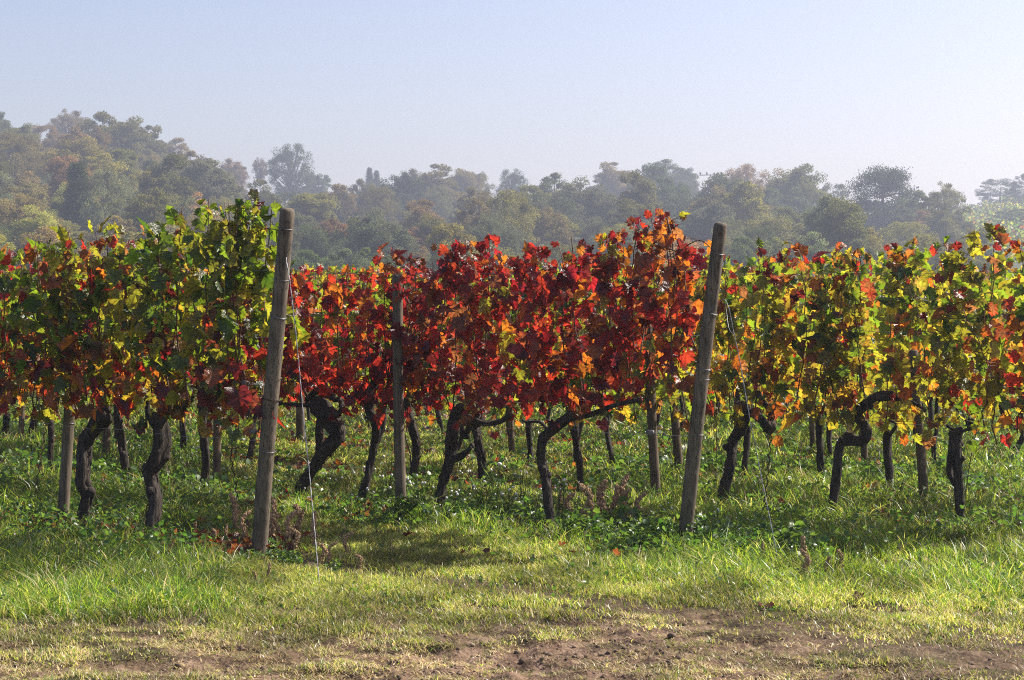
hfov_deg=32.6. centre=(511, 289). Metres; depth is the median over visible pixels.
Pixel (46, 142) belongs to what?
tree
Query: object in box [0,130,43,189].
tree
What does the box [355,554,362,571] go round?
dried weed
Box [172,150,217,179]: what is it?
tree
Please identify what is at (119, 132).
tree
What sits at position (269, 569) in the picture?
dried weed
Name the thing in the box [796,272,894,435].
grapevine
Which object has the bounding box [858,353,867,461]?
trellis post
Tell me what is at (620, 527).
leafy weed
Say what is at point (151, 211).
tree
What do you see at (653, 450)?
trellis post
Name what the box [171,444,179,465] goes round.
seeding weed
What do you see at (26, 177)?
tree
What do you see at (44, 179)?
tree
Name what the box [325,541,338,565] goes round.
dried weed
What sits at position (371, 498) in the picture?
seeding weed
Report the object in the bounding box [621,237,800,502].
grapevine
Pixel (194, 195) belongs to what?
tree
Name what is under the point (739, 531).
leafy weed
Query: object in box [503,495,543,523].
leafy weed
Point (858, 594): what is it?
fallen leaf
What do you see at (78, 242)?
tree
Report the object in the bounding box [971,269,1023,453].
grapevine
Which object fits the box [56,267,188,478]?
grapevine
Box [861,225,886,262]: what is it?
tree
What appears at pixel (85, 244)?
tree
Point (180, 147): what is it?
tree
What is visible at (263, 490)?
end post
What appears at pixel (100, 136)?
tree
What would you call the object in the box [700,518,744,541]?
leafy weed
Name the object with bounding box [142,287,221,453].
grapevine
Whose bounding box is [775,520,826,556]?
leafy weed
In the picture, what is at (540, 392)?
trellis wire
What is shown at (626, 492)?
dried weed
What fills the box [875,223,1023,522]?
grapevine
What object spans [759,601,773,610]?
fallen leaf
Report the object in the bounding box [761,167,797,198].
tree
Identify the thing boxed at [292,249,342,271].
tree
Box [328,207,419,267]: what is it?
tree
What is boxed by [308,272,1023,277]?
trellis wire
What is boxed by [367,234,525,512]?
grapevine
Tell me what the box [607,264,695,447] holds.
grapevine
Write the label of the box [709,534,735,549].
leafy weed
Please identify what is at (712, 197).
tree
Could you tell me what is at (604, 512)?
leafy weed
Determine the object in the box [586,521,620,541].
leafy weed
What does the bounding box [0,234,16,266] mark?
tree
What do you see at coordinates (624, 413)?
grapevine
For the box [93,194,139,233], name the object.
tree
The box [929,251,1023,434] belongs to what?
grapevine
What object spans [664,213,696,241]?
tree
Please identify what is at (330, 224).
tree
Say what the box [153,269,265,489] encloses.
grapevine
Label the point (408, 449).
steel stake
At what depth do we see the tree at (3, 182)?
212.57 m
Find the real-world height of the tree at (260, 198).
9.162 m
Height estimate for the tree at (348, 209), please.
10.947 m
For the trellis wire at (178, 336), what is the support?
attached to the end post at (263, 490)
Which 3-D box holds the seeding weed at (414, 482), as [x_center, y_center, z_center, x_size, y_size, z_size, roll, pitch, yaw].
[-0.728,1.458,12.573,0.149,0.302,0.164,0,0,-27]
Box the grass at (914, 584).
[0,388,1023,679]
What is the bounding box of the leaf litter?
[0,392,1023,567]
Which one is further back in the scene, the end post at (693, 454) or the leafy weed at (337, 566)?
the end post at (693, 454)
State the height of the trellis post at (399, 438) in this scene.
1.808 m
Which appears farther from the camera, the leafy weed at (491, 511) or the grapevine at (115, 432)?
the grapevine at (115, 432)
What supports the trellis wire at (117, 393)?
attached to the end post at (263, 490)
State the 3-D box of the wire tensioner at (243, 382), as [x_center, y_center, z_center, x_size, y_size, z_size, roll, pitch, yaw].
[-1.567,0.559,10.488,0.151,0.026,0.016,0,0,40]
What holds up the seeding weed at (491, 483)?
on the ground at (532, 656)
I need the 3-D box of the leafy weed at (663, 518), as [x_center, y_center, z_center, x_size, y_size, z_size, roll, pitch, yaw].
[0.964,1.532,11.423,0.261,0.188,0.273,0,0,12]
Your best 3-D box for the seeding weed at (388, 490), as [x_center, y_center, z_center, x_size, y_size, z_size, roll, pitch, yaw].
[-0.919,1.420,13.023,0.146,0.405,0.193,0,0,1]
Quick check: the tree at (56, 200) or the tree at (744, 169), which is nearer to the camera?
the tree at (56, 200)
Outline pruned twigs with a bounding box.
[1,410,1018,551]
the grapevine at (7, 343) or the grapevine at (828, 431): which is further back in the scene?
the grapevine at (828, 431)
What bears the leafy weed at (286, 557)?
on the ground at (532, 656)
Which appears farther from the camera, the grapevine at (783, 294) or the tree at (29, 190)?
the tree at (29, 190)
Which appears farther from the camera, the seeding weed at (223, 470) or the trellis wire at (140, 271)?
the seeding weed at (223, 470)
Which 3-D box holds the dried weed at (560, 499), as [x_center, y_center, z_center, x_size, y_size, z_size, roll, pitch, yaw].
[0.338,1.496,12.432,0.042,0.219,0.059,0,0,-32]
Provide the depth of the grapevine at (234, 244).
10.79 m
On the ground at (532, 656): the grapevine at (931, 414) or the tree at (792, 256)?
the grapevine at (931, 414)
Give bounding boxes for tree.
[0,111,12,134]
[0,122,41,181]
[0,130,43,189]
[0,161,14,181]
[0,170,16,196]
[0,182,51,208]
[0,193,17,243]
[0,193,64,249]
[0,223,17,253]
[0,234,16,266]
[1,204,60,251]
[5,141,58,180]
[8,224,69,269]
[13,171,50,208]
[29,123,58,146]
[35,171,54,194]
[36,136,110,182]
[39,132,62,148]
[40,155,102,204]
[42,182,100,229]
[45,108,90,139]
[45,125,112,162]
[52,219,86,241]
[54,161,98,240]
[70,231,92,252]
[74,170,139,240]
[75,241,106,257]
[76,110,152,175]
[76,215,137,255]
[84,152,142,214]
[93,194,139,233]
[99,148,141,189]
[118,186,180,234]
[119,231,172,251]
[132,170,176,218]
[133,125,172,172]
[135,153,161,169]
[136,152,199,225]
[139,159,155,181]
[140,223,179,233]
[162,137,189,171]
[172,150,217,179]
[176,158,245,221]
[179,210,225,231]
[180,186,209,228]
[195,196,235,226]
[195,225,209,251]
[204,176,245,218]
[213,228,274,267]
[219,158,249,192]
[228,184,246,198]
[242,179,282,213]
[242,190,273,229]
[251,157,267,187]
[262,219,306,270]
[264,143,315,198]
[271,192,342,228]
[276,213,318,245]
[280,190,297,206]
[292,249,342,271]
[293,224,346,263]
[304,218,355,257]
[305,173,331,194]
[320,248,371,272]
[323,183,364,228]
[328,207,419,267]
[331,227,358,262]
[348,178,376,204]
[350,247,392,267]
[355,185,401,227]
[356,177,404,222]
[364,167,373,186]
[370,255,401,267]
[372,170,380,187]
[375,216,403,228]
[386,174,424,221]
[393,168,422,208]
[395,210,413,229]
[403,198,445,232]
[404,243,429,267]
[408,164,464,223]
[408,226,432,256]
[414,214,464,256]
[421,184,453,224]
[423,223,483,271]
[426,240,486,272]
[447,168,488,207]
[447,209,458,224]
[453,186,500,224]
[455,198,490,241]
[463,212,523,254]
[467,171,495,196]
[471,187,543,246]
[483,229,535,256]
[485,200,529,223]
[486,244,524,269]
[494,168,530,205]
[504,217,547,235]
[513,184,565,218]
[514,206,574,256]
[522,244,556,260]
[525,190,588,239]
[532,172,577,198]
[534,233,563,261]
[538,258,552,270]
[546,214,586,248]
[548,240,579,268]
[551,175,619,239]
[581,210,626,245]
[585,161,631,197]
[585,234,604,253]
[592,223,645,255]
[602,233,640,264]
[614,170,668,226]
[616,198,655,251]
[625,163,668,197]
[644,159,699,196]
[652,176,692,212]
[657,191,697,223]
[663,247,675,266]
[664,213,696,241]
[664,237,709,264]
[672,167,698,198]
[676,207,711,248]
[683,172,743,200]
[684,184,735,237]
[689,202,741,242]
[694,192,721,209]
[702,234,744,262]
[710,218,746,244]
[715,163,769,192]
[718,180,773,240]
[722,251,741,265]
[725,235,779,270]
[738,224,783,255]
[740,215,811,253]
[750,237,786,258]
[754,204,773,240]
[757,206,788,239]
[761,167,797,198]
[762,187,783,242]
[764,163,829,209]
[771,185,824,218]
[772,206,809,250]
[775,253,810,268]
[794,231,839,270]
[797,194,865,260]
[814,196,873,260]
[815,182,849,207]
[829,237,881,273]
[842,162,922,248]
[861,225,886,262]
[864,200,894,223]
[873,243,891,266]
[878,221,937,262]
[881,205,925,252]
[896,189,938,218]
[906,232,945,267]
[907,191,975,236]
[910,209,930,233]
[924,210,961,254]
[927,257,938,269]
[928,181,966,220]
[934,238,989,270]
[955,227,997,258]
[964,262,990,271]
[975,178,1019,204]
[975,243,1005,265]
[986,207,1023,225]
[1002,173,1023,202]
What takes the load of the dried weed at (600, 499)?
on the ground at (532, 656)
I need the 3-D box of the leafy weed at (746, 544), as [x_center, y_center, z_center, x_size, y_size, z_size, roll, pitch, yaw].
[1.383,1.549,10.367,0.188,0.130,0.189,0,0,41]
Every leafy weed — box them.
[244,549,262,559]
[261,544,286,561]
[267,537,279,552]
[279,550,303,565]
[324,557,343,571]
[380,510,402,526]
[386,489,435,519]
[443,499,476,521]
[474,502,502,521]
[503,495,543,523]
[524,503,565,532]
[545,513,577,536]
[559,507,609,536]
[563,504,588,522]
[585,509,618,533]
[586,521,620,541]
[601,495,647,534]
[603,519,627,537]
[614,527,643,546]
[621,515,654,535]
[630,525,665,550]
[640,525,668,541]
[642,510,678,533]
[651,511,695,542]
[657,541,680,556]
[670,532,699,550]
[677,521,715,543]
[693,512,728,533]
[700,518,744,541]
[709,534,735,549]
[722,521,757,543]
[733,541,757,554]
[741,526,772,540]
[746,520,785,548]
[761,520,797,538]
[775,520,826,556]
[779,529,834,561]
[809,567,828,575]
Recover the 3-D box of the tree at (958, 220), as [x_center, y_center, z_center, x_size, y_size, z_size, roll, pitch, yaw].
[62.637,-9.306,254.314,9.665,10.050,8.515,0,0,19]
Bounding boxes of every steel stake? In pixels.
[33,424,46,500]
[230,447,238,498]
[405,436,410,465]
[715,416,716,477]
[762,397,776,512]
[966,420,978,490]
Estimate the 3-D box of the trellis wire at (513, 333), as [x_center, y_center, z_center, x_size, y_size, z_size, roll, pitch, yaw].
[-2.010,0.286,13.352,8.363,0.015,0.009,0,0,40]
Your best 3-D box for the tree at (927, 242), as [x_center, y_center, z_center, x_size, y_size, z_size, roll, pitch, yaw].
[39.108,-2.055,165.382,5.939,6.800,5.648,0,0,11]
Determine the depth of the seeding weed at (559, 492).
11.97 m
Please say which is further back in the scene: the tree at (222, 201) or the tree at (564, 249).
the tree at (222, 201)
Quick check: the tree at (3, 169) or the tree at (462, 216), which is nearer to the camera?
the tree at (462, 216)
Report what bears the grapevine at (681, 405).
on the ground at (532, 656)
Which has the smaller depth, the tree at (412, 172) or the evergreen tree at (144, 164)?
the evergreen tree at (144, 164)
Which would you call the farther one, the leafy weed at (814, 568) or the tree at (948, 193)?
the tree at (948, 193)
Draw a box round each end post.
[251,208,294,554]
[678,222,726,535]
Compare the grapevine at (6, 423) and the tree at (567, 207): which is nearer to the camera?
the grapevine at (6, 423)
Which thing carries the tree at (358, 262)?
on the ground at (532, 656)
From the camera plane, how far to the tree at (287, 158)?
411.72 m
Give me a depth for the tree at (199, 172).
240.33 m
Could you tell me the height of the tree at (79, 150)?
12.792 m
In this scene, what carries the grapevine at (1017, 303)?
on the ground at (532, 656)
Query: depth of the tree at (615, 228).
182.74 m
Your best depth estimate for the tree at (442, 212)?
319.93 m
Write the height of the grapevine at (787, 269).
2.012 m
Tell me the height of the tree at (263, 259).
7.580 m
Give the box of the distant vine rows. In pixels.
[418,268,1021,325]
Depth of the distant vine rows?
23.81 m
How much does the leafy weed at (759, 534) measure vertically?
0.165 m
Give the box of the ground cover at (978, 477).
[0,389,1023,615]
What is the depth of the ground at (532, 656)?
7.92 m
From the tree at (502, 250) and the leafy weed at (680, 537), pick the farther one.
the tree at (502, 250)
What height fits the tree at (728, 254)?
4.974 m
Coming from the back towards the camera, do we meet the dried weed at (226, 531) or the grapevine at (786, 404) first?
the grapevine at (786, 404)
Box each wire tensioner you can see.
[241,381,258,384]
[249,429,257,433]
[646,430,666,434]
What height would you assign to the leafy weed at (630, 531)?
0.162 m
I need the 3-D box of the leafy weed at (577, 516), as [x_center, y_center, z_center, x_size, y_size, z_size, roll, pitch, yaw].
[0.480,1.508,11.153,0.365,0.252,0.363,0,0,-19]
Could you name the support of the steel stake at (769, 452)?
on the ground at (532, 656)
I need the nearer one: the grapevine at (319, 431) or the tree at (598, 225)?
the grapevine at (319, 431)
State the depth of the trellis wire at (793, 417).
12.31 m
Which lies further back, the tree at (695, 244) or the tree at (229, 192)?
the tree at (229, 192)
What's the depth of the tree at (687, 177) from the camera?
402.11 m
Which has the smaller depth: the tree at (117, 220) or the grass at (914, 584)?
the grass at (914, 584)
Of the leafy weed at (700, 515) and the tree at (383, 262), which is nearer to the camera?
the leafy weed at (700, 515)
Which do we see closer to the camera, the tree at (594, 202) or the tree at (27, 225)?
the tree at (27, 225)
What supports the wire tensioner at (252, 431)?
attached to the end post at (263, 490)
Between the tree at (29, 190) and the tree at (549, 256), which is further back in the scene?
the tree at (29, 190)
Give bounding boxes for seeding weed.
[137,444,146,460]
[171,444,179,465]
[181,439,197,466]
[193,446,201,466]
[221,459,231,474]
[272,467,293,492]
[293,475,307,498]
[323,468,342,494]
[345,486,358,505]
[353,466,376,500]
[366,475,387,511]
[379,455,394,500]
[388,474,412,497]
[406,471,423,503]
[412,479,433,505]
[422,503,442,524]
[428,482,456,511]
[447,470,467,511]
[456,485,475,511]
[466,468,494,509]
[481,462,505,509]
[489,473,515,513]
[493,493,505,520]
[510,470,531,515]
[512,486,542,518]
[535,485,555,512]
[552,478,566,518]
[569,481,595,512]
[658,501,672,517]
[705,507,719,526]
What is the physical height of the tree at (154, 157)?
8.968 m
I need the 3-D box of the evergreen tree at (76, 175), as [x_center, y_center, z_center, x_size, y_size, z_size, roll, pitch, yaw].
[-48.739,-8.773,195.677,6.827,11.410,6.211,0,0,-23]
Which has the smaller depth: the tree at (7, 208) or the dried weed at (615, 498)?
the dried weed at (615, 498)
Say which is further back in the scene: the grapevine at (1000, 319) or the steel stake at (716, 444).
the grapevine at (1000, 319)
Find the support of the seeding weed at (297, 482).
on the ground at (532, 656)
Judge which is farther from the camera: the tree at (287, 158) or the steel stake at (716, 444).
the tree at (287, 158)
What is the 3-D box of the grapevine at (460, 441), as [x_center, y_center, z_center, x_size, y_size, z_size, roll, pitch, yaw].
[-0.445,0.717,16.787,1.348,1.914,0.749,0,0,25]
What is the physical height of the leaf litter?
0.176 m
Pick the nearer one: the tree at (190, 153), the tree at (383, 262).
the tree at (383, 262)
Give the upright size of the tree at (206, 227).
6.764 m
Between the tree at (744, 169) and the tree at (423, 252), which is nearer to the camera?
the tree at (423, 252)
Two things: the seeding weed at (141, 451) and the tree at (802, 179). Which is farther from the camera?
the tree at (802, 179)
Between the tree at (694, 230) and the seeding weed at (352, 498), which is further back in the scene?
the tree at (694, 230)
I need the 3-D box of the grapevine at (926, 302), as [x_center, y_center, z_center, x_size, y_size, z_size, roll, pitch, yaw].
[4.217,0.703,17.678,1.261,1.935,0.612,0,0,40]
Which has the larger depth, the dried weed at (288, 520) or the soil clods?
the dried weed at (288, 520)
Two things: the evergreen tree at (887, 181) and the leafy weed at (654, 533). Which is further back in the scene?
the evergreen tree at (887, 181)
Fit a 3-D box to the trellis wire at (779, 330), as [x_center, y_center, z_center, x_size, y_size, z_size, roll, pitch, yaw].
[-1.330,0.286,15.262,12.750,0.015,0.003,0,0,40]
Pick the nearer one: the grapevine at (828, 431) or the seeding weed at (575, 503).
the seeding weed at (575, 503)
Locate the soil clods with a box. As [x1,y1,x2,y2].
[0,602,1018,679]
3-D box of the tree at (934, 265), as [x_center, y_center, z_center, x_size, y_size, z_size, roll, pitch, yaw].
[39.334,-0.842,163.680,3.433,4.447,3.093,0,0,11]
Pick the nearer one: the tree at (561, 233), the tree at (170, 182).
the tree at (561, 233)
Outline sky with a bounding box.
[0,0,1023,215]
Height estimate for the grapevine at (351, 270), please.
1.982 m
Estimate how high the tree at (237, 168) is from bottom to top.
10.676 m
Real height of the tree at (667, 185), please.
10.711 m
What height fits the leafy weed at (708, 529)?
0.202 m
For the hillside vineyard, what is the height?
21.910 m
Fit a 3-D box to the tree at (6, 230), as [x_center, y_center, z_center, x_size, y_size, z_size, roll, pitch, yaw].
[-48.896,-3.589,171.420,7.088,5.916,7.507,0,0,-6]
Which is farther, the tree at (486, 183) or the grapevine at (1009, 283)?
the tree at (486, 183)
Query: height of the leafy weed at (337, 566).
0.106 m
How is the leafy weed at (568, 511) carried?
on the ground at (532, 656)
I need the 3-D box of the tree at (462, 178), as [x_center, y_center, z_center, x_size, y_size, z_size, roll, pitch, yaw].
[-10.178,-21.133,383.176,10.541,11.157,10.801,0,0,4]
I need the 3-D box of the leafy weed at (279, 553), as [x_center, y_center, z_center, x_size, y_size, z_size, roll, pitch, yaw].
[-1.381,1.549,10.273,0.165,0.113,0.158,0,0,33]
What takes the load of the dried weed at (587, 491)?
on the ground at (532, 656)
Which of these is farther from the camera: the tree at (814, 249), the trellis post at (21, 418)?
the tree at (814, 249)
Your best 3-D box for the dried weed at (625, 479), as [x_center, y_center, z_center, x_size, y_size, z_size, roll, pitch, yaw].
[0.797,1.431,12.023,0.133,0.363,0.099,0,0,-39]
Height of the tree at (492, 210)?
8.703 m
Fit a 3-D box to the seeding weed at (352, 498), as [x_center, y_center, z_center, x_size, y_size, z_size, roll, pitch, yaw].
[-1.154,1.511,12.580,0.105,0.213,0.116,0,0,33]
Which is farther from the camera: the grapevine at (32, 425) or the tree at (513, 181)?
the tree at (513, 181)
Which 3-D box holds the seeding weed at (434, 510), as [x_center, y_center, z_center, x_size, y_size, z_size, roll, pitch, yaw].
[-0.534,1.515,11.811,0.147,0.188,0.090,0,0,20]
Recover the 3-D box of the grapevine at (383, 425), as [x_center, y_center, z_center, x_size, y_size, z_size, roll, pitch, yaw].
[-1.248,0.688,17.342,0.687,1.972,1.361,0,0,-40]
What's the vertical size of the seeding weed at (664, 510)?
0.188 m
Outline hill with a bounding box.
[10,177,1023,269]
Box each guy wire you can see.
[276,258,319,583]
[709,299,777,558]
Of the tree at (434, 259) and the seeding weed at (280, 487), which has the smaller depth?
the seeding weed at (280, 487)
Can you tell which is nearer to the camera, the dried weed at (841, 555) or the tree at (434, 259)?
the dried weed at (841, 555)
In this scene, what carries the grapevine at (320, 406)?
on the ground at (532, 656)
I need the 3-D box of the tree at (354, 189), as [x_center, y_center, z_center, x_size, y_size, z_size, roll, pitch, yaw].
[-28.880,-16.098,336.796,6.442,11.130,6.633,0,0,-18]
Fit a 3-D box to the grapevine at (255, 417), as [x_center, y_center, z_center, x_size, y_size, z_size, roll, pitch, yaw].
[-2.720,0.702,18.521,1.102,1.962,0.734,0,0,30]
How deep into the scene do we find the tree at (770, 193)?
269.31 m
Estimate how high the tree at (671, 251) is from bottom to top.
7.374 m
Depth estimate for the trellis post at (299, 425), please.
18.48 m
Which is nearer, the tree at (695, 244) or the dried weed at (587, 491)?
the dried weed at (587, 491)
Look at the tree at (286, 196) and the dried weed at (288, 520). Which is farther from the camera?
the tree at (286, 196)
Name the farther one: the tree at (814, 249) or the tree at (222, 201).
the tree at (222, 201)
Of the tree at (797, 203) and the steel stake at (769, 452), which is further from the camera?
the tree at (797, 203)
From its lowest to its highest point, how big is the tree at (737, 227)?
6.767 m
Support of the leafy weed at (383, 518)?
on the ground at (532, 656)
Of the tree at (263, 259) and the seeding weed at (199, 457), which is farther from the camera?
the tree at (263, 259)
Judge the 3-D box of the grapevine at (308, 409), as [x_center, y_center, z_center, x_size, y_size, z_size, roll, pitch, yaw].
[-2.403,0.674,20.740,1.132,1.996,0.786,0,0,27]
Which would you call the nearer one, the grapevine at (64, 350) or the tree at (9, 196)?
the grapevine at (64, 350)
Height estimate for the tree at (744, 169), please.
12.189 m
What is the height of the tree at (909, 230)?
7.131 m
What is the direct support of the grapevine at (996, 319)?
on the ground at (532, 656)
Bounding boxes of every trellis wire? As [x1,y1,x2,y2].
[0,270,261,274]
[10,421,259,440]
[12,270,707,276]
[18,331,268,337]
[30,394,674,435]
[32,388,259,402]
[193,376,678,398]
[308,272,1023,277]
[322,328,686,335]
[341,366,1009,393]
[371,323,1011,333]
[444,398,1019,429]
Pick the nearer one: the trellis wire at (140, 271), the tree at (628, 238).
the trellis wire at (140, 271)
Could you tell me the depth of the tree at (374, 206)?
299.75 m
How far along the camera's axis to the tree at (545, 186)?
276.22 m
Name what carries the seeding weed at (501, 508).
on the ground at (532, 656)
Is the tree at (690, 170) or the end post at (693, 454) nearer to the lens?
the end post at (693, 454)
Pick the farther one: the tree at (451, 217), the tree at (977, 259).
the tree at (451, 217)
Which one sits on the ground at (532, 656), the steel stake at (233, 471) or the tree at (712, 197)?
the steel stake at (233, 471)
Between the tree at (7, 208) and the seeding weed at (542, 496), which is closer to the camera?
the seeding weed at (542, 496)
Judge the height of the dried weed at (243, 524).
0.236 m
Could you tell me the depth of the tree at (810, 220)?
171.40 m
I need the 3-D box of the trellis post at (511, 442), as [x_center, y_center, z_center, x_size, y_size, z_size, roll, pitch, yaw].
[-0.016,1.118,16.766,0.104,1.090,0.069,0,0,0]
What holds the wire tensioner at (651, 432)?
attached to the trellis wire at (482, 424)
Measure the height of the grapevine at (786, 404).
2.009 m
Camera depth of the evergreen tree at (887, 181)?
268.94 m
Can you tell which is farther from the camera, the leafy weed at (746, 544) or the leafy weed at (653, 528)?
the leafy weed at (653, 528)
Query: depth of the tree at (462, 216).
193.07 m
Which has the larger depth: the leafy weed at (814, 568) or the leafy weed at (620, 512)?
the leafy weed at (620, 512)
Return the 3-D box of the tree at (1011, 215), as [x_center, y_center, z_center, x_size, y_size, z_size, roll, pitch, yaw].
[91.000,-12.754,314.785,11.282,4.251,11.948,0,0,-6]
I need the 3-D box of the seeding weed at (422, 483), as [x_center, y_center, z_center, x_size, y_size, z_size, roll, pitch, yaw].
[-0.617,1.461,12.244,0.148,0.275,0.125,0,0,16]
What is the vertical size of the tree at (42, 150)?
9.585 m
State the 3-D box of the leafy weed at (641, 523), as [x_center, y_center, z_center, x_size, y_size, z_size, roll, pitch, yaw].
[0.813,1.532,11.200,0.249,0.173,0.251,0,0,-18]
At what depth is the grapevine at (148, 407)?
19.73 m
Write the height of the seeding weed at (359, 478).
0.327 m
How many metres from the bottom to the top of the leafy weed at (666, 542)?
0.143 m
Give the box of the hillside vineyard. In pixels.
[921,194,1023,261]
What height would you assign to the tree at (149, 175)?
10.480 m
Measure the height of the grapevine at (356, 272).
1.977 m
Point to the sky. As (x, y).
(538, 88)
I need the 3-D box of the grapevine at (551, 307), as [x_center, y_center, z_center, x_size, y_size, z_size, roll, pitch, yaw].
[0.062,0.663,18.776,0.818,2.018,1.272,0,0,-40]
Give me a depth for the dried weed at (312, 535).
10.78 m
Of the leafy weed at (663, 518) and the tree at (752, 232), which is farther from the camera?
the tree at (752, 232)
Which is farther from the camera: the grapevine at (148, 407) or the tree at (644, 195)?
the tree at (644, 195)
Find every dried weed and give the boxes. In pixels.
[210,527,216,538]
[224,522,227,535]
[229,492,240,529]
[237,509,251,543]
[266,562,270,579]
[269,498,277,537]
[273,512,281,539]
[282,508,303,546]
[288,526,300,550]
[291,504,304,535]
[308,509,318,545]
[316,542,327,568]
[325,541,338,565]
[342,531,355,556]
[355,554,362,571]
[556,487,562,510]
[562,491,576,511]
[577,481,593,523]
[595,478,607,521]
[607,482,619,515]
[619,471,633,514]
[621,488,631,515]
[634,492,647,514]
[798,548,810,576]
[800,534,806,562]
[823,555,831,572]
[837,549,843,568]
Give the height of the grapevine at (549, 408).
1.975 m
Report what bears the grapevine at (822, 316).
on the ground at (532, 656)
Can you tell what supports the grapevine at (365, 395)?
on the ground at (532, 656)
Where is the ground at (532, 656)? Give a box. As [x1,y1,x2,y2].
[0,352,1023,679]
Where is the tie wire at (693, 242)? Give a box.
[673,240,710,256]
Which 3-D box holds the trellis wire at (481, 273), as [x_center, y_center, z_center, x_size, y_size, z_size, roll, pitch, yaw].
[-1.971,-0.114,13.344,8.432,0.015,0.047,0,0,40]
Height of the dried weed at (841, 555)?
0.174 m
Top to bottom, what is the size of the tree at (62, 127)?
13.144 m
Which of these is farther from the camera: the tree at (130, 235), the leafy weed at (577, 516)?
the tree at (130, 235)
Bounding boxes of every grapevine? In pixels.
[0,216,154,523]
[0,243,41,415]
[0,265,33,379]
[1,363,10,436]
[5,268,103,472]
[19,273,47,435]
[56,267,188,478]
[78,189,311,534]
[80,326,144,444]
[139,268,149,428]
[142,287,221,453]
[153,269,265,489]
[181,267,224,428]
[219,297,291,461]
[227,265,345,496]
[253,382,286,426]
[263,266,377,452]
[285,263,333,421]
[288,242,428,508]
[293,267,360,437]
[328,261,403,446]
[336,264,389,428]
[337,265,474,476]
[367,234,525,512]
[390,278,474,433]
[413,272,547,480]
[420,268,507,452]
[447,208,711,524]
[474,269,561,436]
[489,267,560,461]
[504,268,678,493]
[508,267,564,424]
[539,262,621,439]
[547,265,608,462]
[579,264,691,465]
[602,277,624,424]
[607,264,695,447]
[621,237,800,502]
[658,271,726,431]
[663,255,807,477]
[668,280,751,418]
[690,262,774,449]
[717,266,811,433]
[744,264,812,416]
[746,240,926,514]
[756,257,886,481]
[768,257,892,456]
[785,269,854,390]
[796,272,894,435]
[844,250,976,486]
[866,255,983,460]
[873,264,973,443]
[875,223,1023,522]
[885,267,985,428]
[909,269,991,414]
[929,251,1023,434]
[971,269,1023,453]
[974,264,1023,435]
[976,269,1019,427]
[989,268,1015,334]
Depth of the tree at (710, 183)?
259.15 m
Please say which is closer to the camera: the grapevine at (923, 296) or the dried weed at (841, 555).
the dried weed at (841, 555)
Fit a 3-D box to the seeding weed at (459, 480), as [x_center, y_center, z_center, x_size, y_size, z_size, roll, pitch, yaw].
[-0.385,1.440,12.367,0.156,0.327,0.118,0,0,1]
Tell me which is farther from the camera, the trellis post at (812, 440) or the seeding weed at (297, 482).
the trellis post at (812, 440)
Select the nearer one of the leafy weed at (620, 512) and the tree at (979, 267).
the leafy weed at (620, 512)
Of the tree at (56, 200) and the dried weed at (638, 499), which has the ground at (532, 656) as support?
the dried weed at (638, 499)
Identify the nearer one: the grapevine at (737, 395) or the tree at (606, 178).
the grapevine at (737, 395)
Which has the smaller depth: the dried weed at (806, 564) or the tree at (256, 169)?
the dried weed at (806, 564)
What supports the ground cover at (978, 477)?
on the ground at (532, 656)
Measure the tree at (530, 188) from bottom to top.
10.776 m
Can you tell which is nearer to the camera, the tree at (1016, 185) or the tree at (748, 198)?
the tree at (748, 198)
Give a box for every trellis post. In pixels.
[18,405,24,438]
[57,282,75,520]
[102,378,110,454]
[213,407,220,478]
[296,379,304,439]
[392,275,406,502]
[507,400,514,454]
[644,325,660,494]
[667,373,682,473]
[809,388,815,453]
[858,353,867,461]
[909,350,928,498]
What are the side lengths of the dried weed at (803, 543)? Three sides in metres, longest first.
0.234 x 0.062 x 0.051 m
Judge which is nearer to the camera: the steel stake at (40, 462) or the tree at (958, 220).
the steel stake at (40, 462)
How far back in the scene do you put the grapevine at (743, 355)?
14.64 m
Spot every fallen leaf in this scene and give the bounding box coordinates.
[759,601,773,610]
[851,591,864,600]
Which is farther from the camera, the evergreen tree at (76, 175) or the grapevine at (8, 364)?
the evergreen tree at (76, 175)
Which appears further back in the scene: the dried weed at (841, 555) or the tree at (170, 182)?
the tree at (170, 182)
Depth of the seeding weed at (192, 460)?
15.56 m

